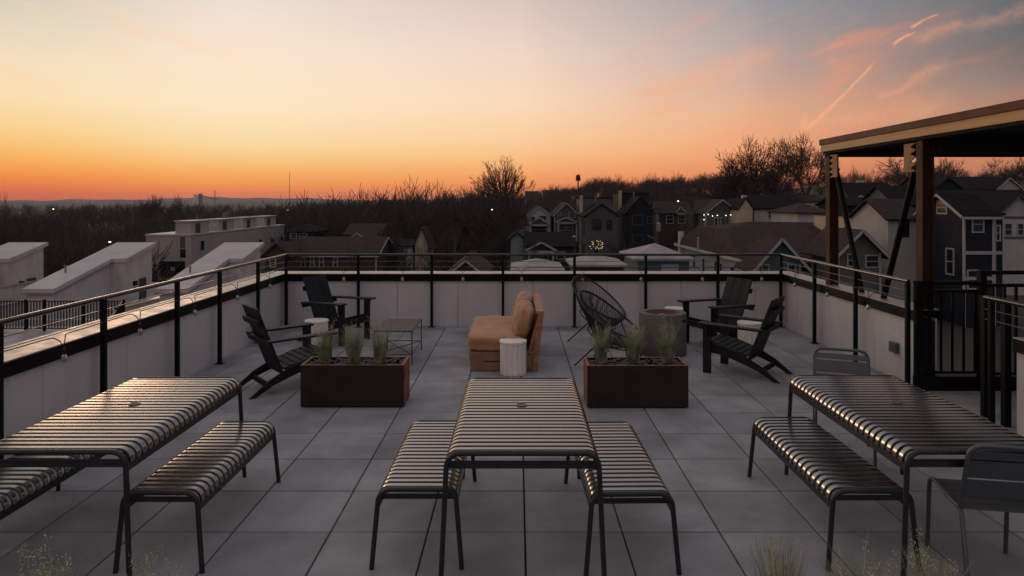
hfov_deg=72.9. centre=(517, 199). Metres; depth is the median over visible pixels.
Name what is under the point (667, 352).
grass clump
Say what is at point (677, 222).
street lamp
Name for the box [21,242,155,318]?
stair house
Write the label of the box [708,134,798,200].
bare tree
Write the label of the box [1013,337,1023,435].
parapet wall
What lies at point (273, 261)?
window
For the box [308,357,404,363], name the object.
pebbles
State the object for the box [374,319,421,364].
coffee table
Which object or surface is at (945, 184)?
batten gable house
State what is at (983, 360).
gate post
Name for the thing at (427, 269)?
bare tree
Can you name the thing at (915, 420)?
dining table
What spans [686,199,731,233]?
porch house
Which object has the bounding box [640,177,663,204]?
bare tree
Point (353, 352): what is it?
grass clump
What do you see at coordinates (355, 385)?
planter
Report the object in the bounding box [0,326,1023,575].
terrace floor
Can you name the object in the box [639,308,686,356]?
fire pit
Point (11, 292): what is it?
townhouse row
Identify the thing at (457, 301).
parapet wall
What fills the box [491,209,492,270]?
street lamp
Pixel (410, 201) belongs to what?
bare tree
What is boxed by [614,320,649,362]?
grass clump
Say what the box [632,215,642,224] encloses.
window
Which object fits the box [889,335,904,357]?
outlet box
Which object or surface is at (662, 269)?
door
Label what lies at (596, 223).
window
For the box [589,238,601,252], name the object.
lit shrub
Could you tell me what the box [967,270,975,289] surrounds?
window
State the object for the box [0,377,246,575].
dining table
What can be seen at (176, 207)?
bare tree
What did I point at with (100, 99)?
sky
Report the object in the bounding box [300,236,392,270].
long brown house
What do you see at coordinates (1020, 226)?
window
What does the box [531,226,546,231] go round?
window
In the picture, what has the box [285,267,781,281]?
string lights
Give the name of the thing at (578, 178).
antenna mast
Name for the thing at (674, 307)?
side table
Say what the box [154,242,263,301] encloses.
stair house
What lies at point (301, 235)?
window
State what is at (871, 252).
green porch house
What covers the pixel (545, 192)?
distant block
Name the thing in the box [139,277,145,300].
door
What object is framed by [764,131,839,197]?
bare tree
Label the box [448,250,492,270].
cottage
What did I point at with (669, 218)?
window
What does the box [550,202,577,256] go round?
gabled house
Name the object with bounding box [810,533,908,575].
grass clump
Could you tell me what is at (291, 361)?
adirondack chair
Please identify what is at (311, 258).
window
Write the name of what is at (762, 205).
white cottage
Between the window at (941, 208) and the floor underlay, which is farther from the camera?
the window at (941, 208)
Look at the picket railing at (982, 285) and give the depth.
7.54 m
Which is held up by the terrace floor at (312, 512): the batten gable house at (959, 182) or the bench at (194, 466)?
the bench at (194, 466)
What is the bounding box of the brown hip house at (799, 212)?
[767,203,825,221]
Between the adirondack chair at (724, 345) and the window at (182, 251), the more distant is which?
the window at (182, 251)
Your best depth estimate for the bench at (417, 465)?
4.16 m
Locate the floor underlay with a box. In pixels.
[521,376,526,575]
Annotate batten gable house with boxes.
[905,178,964,189]
[952,177,987,185]
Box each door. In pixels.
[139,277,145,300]
[661,265,678,270]
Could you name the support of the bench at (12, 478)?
on the terrace floor at (312, 512)
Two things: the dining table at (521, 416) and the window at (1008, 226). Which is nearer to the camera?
the dining table at (521, 416)
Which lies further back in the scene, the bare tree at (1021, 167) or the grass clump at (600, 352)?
the bare tree at (1021, 167)
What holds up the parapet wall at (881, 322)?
on the host building
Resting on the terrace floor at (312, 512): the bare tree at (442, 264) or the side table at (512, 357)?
the side table at (512, 357)
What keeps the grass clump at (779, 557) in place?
on the pebbles
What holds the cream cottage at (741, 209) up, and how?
on the ground
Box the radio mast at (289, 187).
[289,172,289,203]
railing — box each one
[0,254,286,458]
[284,253,784,327]
[780,254,910,383]
[913,281,975,388]
[976,270,1023,390]
[983,295,1023,422]
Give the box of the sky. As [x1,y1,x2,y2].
[0,0,1023,200]
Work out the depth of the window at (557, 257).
83.96 m
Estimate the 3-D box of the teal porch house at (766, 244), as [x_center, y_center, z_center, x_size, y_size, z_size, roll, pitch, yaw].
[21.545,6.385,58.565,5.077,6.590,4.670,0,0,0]
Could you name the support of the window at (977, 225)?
in the navy house at (963, 236)
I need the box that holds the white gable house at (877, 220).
[848,199,915,301]
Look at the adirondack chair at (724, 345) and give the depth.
8.28 m
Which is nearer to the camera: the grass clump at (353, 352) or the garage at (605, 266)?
the grass clump at (353, 352)
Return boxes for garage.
[510,258,564,270]
[565,256,627,270]
[619,243,695,270]
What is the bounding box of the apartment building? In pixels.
[145,215,284,281]
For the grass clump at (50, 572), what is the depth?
2.52 m
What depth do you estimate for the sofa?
8.44 m
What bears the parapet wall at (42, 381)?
on the host building
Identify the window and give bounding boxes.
[180,249,185,257]
[200,240,204,250]
[270,259,275,267]
[290,233,296,238]
[299,233,306,238]
[310,257,313,266]
[319,257,323,266]
[333,257,337,267]
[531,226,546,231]
[538,215,546,220]
[556,251,564,259]
[559,224,564,229]
[566,224,572,229]
[568,212,575,217]
[591,218,601,230]
[606,219,612,230]
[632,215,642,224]
[632,235,642,242]
[647,216,651,223]
[666,215,673,223]
[678,215,684,223]
[702,257,704,270]
[714,217,718,224]
[761,264,769,270]
[787,264,795,271]
[847,254,852,266]
[865,255,879,267]
[898,221,908,236]
[936,200,947,213]
[945,248,954,275]
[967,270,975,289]
[971,219,983,232]
[995,225,1000,240]
[1005,223,1012,235]
[1017,223,1023,235]
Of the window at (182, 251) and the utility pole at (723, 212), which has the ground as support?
the utility pole at (723, 212)
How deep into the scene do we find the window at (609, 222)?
103.96 m
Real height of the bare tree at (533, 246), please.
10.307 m
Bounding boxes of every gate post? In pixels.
[980,295,986,416]
[1000,303,1011,426]
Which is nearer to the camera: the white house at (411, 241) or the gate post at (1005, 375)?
the gate post at (1005, 375)
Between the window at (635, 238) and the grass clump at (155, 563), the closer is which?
the grass clump at (155, 563)
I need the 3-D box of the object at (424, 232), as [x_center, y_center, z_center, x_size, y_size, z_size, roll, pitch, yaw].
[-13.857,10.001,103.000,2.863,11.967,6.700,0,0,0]
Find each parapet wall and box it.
[4,273,283,458]
[268,271,797,327]
[783,273,939,384]
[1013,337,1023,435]
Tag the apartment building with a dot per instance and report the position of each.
(194, 241)
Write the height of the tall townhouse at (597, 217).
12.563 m
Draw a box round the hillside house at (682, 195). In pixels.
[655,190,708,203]
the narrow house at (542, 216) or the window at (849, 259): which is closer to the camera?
the window at (849, 259)
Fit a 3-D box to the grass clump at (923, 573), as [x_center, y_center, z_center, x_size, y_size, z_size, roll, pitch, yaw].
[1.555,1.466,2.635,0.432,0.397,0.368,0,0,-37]
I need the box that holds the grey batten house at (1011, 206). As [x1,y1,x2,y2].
[976,194,1023,294]
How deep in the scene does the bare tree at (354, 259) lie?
69.71 m
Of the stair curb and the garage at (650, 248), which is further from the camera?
the garage at (650, 248)
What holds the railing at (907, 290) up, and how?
on the terrace floor at (312, 512)
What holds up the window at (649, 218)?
in the tall townhouse at (635, 224)
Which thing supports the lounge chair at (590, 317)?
on the terrace floor at (312, 512)
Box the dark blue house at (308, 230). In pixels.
[284,224,327,240]
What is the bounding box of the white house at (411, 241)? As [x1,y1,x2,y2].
[391,239,414,270]
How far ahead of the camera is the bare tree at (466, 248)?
92.72 m
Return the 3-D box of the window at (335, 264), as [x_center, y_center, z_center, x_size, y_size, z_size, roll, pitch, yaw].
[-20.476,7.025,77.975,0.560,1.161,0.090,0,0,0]
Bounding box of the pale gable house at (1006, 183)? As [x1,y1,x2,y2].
[961,177,1023,189]
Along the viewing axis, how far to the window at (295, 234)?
117.95 m
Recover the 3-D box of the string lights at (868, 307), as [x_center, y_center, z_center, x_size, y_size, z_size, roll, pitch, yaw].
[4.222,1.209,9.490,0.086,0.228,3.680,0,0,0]
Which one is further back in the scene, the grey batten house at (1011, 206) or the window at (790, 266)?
the grey batten house at (1011, 206)
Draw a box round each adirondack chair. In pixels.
[240,304,337,399]
[297,275,375,346]
[677,277,754,342]
[697,296,792,383]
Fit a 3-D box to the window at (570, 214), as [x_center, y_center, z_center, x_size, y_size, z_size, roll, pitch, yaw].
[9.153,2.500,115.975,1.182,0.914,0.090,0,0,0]
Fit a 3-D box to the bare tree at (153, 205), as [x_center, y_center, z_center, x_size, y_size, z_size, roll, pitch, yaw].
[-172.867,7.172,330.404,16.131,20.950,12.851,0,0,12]
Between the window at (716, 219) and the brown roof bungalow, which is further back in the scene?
the window at (716, 219)
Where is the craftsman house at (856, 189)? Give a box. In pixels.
[823,182,888,198]
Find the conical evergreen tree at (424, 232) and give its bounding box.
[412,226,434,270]
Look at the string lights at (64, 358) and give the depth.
6.74 m
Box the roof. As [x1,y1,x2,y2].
[4,326,74,346]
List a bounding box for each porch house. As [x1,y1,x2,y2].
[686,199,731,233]
[734,235,811,273]
[800,227,889,293]
[815,197,862,213]
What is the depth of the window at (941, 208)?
52.63 m
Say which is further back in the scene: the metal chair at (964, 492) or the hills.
the hills
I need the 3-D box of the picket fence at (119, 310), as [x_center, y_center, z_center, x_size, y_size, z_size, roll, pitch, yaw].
[-12.829,3.990,22.187,0.093,1.100,3.823,0,0,-25]
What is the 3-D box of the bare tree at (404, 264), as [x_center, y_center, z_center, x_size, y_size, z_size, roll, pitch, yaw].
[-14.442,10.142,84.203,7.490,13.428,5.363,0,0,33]
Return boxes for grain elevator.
[194,194,217,209]
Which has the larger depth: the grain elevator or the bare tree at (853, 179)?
the grain elevator
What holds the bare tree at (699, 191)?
on the ground
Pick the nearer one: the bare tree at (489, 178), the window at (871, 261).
the window at (871, 261)
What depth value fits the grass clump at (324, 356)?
7.08 m
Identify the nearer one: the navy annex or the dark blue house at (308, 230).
the navy annex
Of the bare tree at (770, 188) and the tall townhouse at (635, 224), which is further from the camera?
the bare tree at (770, 188)
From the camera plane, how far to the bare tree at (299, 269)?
72.39 m
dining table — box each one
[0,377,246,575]
[438,378,606,575]
[784,375,1023,575]
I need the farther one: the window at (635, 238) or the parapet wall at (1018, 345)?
the window at (635, 238)
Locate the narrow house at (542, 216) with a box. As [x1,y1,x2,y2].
[526,205,551,231]
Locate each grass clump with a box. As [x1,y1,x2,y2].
[16,534,88,575]
[123,545,188,575]
[309,318,340,362]
[339,320,369,362]
[363,317,403,362]
[586,321,618,362]
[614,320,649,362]
[651,316,693,363]
[725,520,832,575]
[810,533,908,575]
[883,528,978,575]
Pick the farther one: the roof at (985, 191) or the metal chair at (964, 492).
the roof at (985, 191)
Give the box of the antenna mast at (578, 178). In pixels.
[576,174,580,194]
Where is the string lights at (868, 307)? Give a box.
[779,267,902,309]
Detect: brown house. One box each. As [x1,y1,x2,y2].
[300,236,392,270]
[650,201,692,248]
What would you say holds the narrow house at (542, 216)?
on the ground
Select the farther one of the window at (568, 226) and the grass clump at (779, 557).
the window at (568, 226)
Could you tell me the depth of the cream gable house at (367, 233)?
94.50 m
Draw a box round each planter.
[300,356,409,406]
[584,357,688,407]
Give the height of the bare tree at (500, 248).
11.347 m
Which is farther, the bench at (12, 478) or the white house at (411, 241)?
the white house at (411, 241)
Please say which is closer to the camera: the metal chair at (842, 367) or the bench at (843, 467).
the bench at (843, 467)
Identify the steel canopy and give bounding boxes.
[819,99,1023,309]
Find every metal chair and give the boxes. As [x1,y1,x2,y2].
[813,347,876,467]
[925,444,1023,575]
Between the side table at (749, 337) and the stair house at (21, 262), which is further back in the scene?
the stair house at (21, 262)
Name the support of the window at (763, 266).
in the teal porch house at (766, 244)
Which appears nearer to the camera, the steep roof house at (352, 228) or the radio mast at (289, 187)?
the steep roof house at (352, 228)
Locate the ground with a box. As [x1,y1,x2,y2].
[0,187,1023,374]
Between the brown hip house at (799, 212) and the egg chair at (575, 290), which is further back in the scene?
the brown hip house at (799, 212)
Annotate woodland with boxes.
[0,164,1022,281]
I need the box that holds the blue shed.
[508,230,523,260]
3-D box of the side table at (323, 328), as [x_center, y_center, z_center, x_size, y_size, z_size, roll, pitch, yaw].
[-2.810,1.879,9.700,0.328,0.402,0.328,0,0,0]
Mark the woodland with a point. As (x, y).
(74, 244)
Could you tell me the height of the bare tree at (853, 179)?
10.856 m
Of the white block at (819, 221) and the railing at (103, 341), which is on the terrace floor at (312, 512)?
the railing at (103, 341)
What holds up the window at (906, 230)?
in the white gable house at (877, 220)
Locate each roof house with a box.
[343,223,392,235]
[861,185,915,209]
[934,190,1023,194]
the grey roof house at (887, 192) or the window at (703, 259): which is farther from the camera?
the grey roof house at (887, 192)
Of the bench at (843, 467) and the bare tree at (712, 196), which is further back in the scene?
the bare tree at (712, 196)
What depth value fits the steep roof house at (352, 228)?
103.61 m
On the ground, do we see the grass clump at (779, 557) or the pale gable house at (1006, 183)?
the pale gable house at (1006, 183)
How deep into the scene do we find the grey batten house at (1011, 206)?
66.00 m
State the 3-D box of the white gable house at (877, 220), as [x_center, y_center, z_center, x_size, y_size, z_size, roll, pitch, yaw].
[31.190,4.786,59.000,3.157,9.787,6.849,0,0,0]
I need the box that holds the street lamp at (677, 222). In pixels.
[677,201,678,249]
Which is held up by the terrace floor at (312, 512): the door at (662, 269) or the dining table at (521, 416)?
the dining table at (521, 416)
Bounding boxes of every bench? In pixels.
[0,451,130,519]
[113,421,280,573]
[369,420,476,569]
[564,421,681,575]
[747,417,921,571]
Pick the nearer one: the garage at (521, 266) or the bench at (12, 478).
the bench at (12, 478)
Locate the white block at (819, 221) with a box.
[813,214,852,229]
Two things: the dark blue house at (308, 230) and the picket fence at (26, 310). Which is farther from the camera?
the dark blue house at (308, 230)
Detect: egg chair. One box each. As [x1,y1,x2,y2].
[567,276,626,341]
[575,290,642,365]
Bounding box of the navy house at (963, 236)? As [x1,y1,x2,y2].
[913,193,1002,327]
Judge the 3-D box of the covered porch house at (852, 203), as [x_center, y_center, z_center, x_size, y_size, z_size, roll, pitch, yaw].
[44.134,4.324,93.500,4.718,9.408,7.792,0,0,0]
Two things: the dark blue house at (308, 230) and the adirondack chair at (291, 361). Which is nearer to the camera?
the adirondack chair at (291, 361)
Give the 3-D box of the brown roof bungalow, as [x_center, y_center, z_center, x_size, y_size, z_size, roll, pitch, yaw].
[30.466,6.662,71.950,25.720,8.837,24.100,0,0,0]
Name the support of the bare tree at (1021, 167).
on the ground
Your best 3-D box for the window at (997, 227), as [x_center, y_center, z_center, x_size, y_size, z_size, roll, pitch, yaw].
[34.939,2.406,50.375,0.394,1.209,0.090,0,0,0]
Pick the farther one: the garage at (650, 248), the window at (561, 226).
the window at (561, 226)
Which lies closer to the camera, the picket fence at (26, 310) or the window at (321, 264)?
the picket fence at (26, 310)
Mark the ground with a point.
(957, 347)
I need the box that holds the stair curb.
[913,375,1016,390]
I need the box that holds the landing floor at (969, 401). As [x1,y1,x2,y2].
[927,391,1016,432]
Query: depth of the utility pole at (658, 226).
89.89 m
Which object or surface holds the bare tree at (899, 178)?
on the ground
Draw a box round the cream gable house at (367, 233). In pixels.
[352,230,378,235]
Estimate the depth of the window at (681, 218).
124.97 m
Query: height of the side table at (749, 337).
0.402 m
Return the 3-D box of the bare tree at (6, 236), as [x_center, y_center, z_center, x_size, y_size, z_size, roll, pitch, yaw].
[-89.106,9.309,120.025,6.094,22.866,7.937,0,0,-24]
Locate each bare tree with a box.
[0,194,24,244]
[139,193,165,224]
[160,195,185,219]
[292,243,314,270]
[335,227,364,270]
[376,220,415,270]
[385,233,422,270]
[389,190,423,212]
[403,238,452,270]
[420,229,462,270]
[440,218,486,269]
[469,156,534,247]
[475,221,528,270]
[479,239,494,270]
[528,230,550,260]
[600,233,633,260]
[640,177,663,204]
[694,182,707,199]
[706,151,752,199]
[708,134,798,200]
[750,136,808,194]
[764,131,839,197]
[845,167,872,181]
[872,157,945,184]
[934,157,974,176]
[974,157,1023,187]
[1009,157,1023,181]
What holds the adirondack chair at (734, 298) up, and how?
on the terrace floor at (312, 512)
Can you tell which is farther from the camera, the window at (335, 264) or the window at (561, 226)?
the window at (561, 226)
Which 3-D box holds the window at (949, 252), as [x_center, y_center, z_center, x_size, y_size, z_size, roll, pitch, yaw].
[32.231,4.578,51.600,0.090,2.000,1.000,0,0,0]
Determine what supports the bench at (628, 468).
on the terrace floor at (312, 512)
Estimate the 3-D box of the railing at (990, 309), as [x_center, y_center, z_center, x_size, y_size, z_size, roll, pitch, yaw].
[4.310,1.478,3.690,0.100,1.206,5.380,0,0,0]
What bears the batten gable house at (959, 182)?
on the ground
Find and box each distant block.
[525,191,538,209]
[542,190,556,200]
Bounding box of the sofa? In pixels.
[468,291,543,371]
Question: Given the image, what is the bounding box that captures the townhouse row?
[0,279,159,325]
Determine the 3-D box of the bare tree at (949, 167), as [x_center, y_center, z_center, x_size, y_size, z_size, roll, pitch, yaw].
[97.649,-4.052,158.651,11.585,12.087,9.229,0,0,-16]
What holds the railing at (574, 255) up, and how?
on the terrace floor at (312, 512)
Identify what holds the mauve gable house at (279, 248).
on the ground
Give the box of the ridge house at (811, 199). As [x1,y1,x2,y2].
[792,194,822,206]
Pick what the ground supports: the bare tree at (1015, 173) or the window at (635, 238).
the bare tree at (1015, 173)
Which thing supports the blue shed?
on the ground
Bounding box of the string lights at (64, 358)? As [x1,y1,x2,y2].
[0,267,287,362]
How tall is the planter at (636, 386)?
0.429 m
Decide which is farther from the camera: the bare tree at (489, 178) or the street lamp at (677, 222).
the bare tree at (489, 178)
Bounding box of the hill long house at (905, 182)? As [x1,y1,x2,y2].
[900,177,999,184]
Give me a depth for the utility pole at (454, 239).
69.91 m
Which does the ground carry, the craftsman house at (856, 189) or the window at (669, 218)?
the craftsman house at (856, 189)
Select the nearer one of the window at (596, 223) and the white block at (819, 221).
the white block at (819, 221)
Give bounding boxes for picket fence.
[0,299,124,330]
[109,301,122,316]
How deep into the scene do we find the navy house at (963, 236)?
50.65 m
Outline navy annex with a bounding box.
[994,213,1005,325]
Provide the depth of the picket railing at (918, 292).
7.59 m
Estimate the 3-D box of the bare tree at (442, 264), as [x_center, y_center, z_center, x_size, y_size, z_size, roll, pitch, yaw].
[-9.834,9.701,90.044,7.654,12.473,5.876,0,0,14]
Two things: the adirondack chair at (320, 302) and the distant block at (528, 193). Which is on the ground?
the distant block at (528, 193)
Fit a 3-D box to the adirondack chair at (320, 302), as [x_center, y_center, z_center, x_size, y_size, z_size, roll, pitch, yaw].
[-2.724,1.614,10.282,0.928,0.932,0.810,0,0,25]
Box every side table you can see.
[304,318,328,345]
[499,338,526,376]
[664,306,682,310]
[737,320,761,344]
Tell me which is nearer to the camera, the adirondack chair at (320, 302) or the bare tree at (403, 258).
the adirondack chair at (320, 302)
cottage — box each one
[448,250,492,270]
[523,232,576,270]
[727,195,754,222]
[739,195,804,221]
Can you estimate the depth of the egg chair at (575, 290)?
10.33 m
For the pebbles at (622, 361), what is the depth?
7.10 m
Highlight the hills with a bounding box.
[0,197,573,204]
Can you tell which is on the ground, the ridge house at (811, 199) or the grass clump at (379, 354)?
the ridge house at (811, 199)
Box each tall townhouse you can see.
[575,195,620,256]
[612,191,656,260]
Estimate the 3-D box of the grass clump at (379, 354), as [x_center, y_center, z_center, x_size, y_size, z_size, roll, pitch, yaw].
[-1.404,1.422,7.099,0.586,0.486,0.425,0,0,-43]
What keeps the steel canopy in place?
on the parapet wall at (881, 322)
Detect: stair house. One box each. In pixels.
[0,242,47,285]
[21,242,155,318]
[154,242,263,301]
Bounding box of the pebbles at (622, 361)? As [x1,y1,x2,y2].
[587,358,682,364]
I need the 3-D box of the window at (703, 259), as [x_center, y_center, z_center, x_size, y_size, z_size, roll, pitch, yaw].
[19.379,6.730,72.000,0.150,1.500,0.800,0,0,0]
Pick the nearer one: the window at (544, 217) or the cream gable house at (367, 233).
the cream gable house at (367, 233)
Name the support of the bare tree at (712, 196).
on the ground
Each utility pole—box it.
[450,235,459,263]
[646,205,662,242]
[723,201,724,223]
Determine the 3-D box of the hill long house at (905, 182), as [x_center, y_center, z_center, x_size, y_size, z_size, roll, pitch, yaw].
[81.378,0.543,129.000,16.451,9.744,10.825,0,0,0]
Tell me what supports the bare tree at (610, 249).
on the ground
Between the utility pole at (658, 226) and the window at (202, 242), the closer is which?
the utility pole at (658, 226)
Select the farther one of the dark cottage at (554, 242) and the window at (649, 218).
the window at (649, 218)
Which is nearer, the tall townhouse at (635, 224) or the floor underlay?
the floor underlay
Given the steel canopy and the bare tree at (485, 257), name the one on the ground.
the bare tree at (485, 257)
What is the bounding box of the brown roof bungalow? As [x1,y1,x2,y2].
[674,222,821,275]
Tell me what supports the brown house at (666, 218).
on the ground
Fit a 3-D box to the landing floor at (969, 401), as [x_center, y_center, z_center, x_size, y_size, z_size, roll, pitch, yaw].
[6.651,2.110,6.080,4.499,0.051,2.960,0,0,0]
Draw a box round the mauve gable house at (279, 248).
[260,239,302,272]

